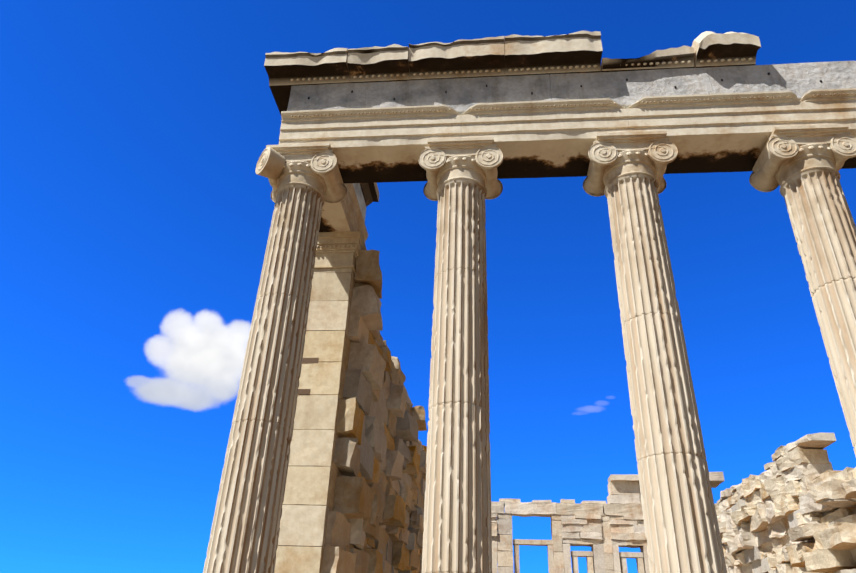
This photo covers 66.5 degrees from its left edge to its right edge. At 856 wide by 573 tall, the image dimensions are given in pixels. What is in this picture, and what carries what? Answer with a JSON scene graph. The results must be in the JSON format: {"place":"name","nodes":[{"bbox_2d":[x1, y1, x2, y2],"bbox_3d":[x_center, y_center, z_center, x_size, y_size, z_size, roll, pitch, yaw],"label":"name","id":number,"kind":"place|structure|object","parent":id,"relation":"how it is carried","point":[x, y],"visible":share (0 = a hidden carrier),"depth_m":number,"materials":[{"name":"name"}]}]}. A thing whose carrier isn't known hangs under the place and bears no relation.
{"place":"outdoors","nodes":[
{"label":"outdoors","id":0,"kind":"place"},
{"bbox_2d":[203,184,323,572],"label":"column shaft","id":1,"kind":"object","parent":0,"point":[245,532],"visible":1,"depth_m":6.95,"materials":[{"name":"beige stone"}]},
{"bbox_2d":[255,143,346,205],"bbox_3d":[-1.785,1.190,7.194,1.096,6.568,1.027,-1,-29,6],"label":"column capital","id":2,"kind":"object","parent":1,"relation":"on","point":[314,166],"visible":0.85,"depth_m":8.42,"materials":[{"name":"beige stone"}]},
{"bbox_2d":[279,88,855,183],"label":"architrave","id":3,"kind":"object","parent":2,"relation":"on","point":[718,135],"visible":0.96,"depth_m":8.41,"materials":[{"name":"stone"}]},
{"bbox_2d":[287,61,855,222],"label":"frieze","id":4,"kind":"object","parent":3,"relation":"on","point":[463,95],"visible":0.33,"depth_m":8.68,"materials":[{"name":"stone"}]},
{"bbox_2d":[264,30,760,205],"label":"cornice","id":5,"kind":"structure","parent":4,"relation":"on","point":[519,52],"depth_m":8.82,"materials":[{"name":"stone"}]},
{"bbox_2d":[291,58,752,80],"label":"dentil molding","id":6,"kind":"structure","parent":5,"relation":"attached to","point":[516,69],"depth_m":8.84,"materials":[{"name":"beige stone"}]},
{"bbox_2d":[308,72,821,99],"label":"dowel holes","id":7,"kind":"object","parent":4,"relation":"in","point":[675,87],"visible":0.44,"depth_m":8.66,"materials":[{"name":"stone"}]},
{"bbox_2d":[291,93,855,116],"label":"egg-and-dart molding","id":8,"kind":"structure","parent":3,"relation":"attached to","point":[683,100],"depth_m":8.39,"materials":[{"name":"beige stone"}]},
{"bbox_2d":[0,0,855,572],"label":"sky","id":9,"kind":"structure","parent":0,"point":[136,213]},
{"bbox_2d":[422,179,491,572],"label":"column shaft","id":10,"kind":"object","parent":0,"point":[457,535],"visible":1,"depth_m":6.75,"materials":[{"name":"beige stone"}]},
{"bbox_2d":[419,137,502,200],"bbox_3d":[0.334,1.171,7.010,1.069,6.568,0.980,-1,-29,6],"label":"column capital","id":11,"kind":"object","parent":10,"relation":"on","point":[479,160],"visible":0.88,"depth_m":8.24,"materials":[{"name":"beige stone"}]},
{"bbox_2d":[605,174,726,572],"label":"column shaft","id":12,"kind":"object","parent":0,"point":[682,531],"visible":1,"depth_m":6.57,"materials":[{"name":"beige stone"}]},
{"bbox_2d":[583,131,677,197],"bbox_3d":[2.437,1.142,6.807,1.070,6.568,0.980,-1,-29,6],"label":"column capital","id":13,"kind":"object","parent":12,"relation":"on","point":[617,155],"visible":0.85,"depth_m":8.04,"materials":[{"name":"beige stone"}]},
{"bbox_2d":[781,169,855,455],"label":"column shaft","id":14,"kind":"object","parent":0,"point":[822,222],"visible":1,"depth_m":7.18,"materials":[{"name":"beige stone"}]},
{"bbox_2d":[749,124,855,196],"bbox_3d":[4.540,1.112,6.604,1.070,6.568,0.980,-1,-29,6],"label":"column capital","id":15,"kind":"object","parent":14,"relation":"on","point":[787,153],"visible":0.79,"depth_m":7.85,"materials":[{"name":"beige stone"}]},
{"bbox_3d":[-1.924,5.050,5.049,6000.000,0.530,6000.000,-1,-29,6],"label":"ground","id":16,"kind":"structure","parent":0,"visible":0},
{"bbox_3d":[4.387,10.106,14.711,13.505,1.170,25.790,-1,-29,6],"label":"stylobate","id":17,"kind":"object","parent":16,"relation":"on","visible":0},
{"bbox_2d":[274,231,366,572],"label":"pilaster","id":18,"kind":"object","parent":17,"relation":"on","point":[313,473],"visible":0.73,"depth_m":8.93,"materials":[{"name":"stone"}]},
{"bbox_2d":[298,358,318,394],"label":"wall notches","id":19,"kind":"object","parent":18,"relation":"in","point":[306,391],"visible":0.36,"depth_m":9.28,"materials":[{"name":"brown stone"}]},
{"bbox_2d":[317,245,354,247],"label":"anta capital eggs","id":20,"kind":"object","parent":18,"relation":"attached to","point":[330,246],"visible":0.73,"depth_m":10.13,"materials":[{"name":"beige stone"}]},
{"bbox_2d":[319,183,367,242],"bbox_3d":[-1.529,-1.198,10.210,0.770,0.560,2.278,-1,-29,6],"label":"architrave","id":21,"kind":"object","parent":18,"relation":"on","point":[345,215],"visible":0.29,"depth_m":10.07,"materials":[{"name":"beige stone"}]},
{"bbox_2d":[321,250,426,572],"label":"wall","id":22,"kind":"structure","parent":17,"relation":"on","point":[376,511],"depth_m":10.17,"materials":[{"name":"stone"}]},
{"bbox_2d":[357,376,423,572],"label":"protruding stone blocks","id":23,"kind":"structure","parent":22,"relation":"attached to","point":[366,459],"depth_m":13.03,"materials":[{"name":"stone"}]},
{"bbox_2d":[491,472,724,572],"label":"wall","id":24,"kind":"structure","parent":17,"relation":"on","point":[603,530],"depth_m":27.08,"materials":[{"name":"stone"}]},
{"bbox_2d":[714,432,855,572],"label":"wall","id":25,"kind":"structure","parent":17,"relation":"on","point":[807,480],"depth_m":16.54,"materials":[{"name":"stone"}]},
{"bbox_2d":[724,497,830,572],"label":"stone blocks","id":26,"kind":"structure","parent":25,"relation":"attached to","point":[752,557],"depth_m":19.20,"materials":[{"name":"stone"}]}
]}

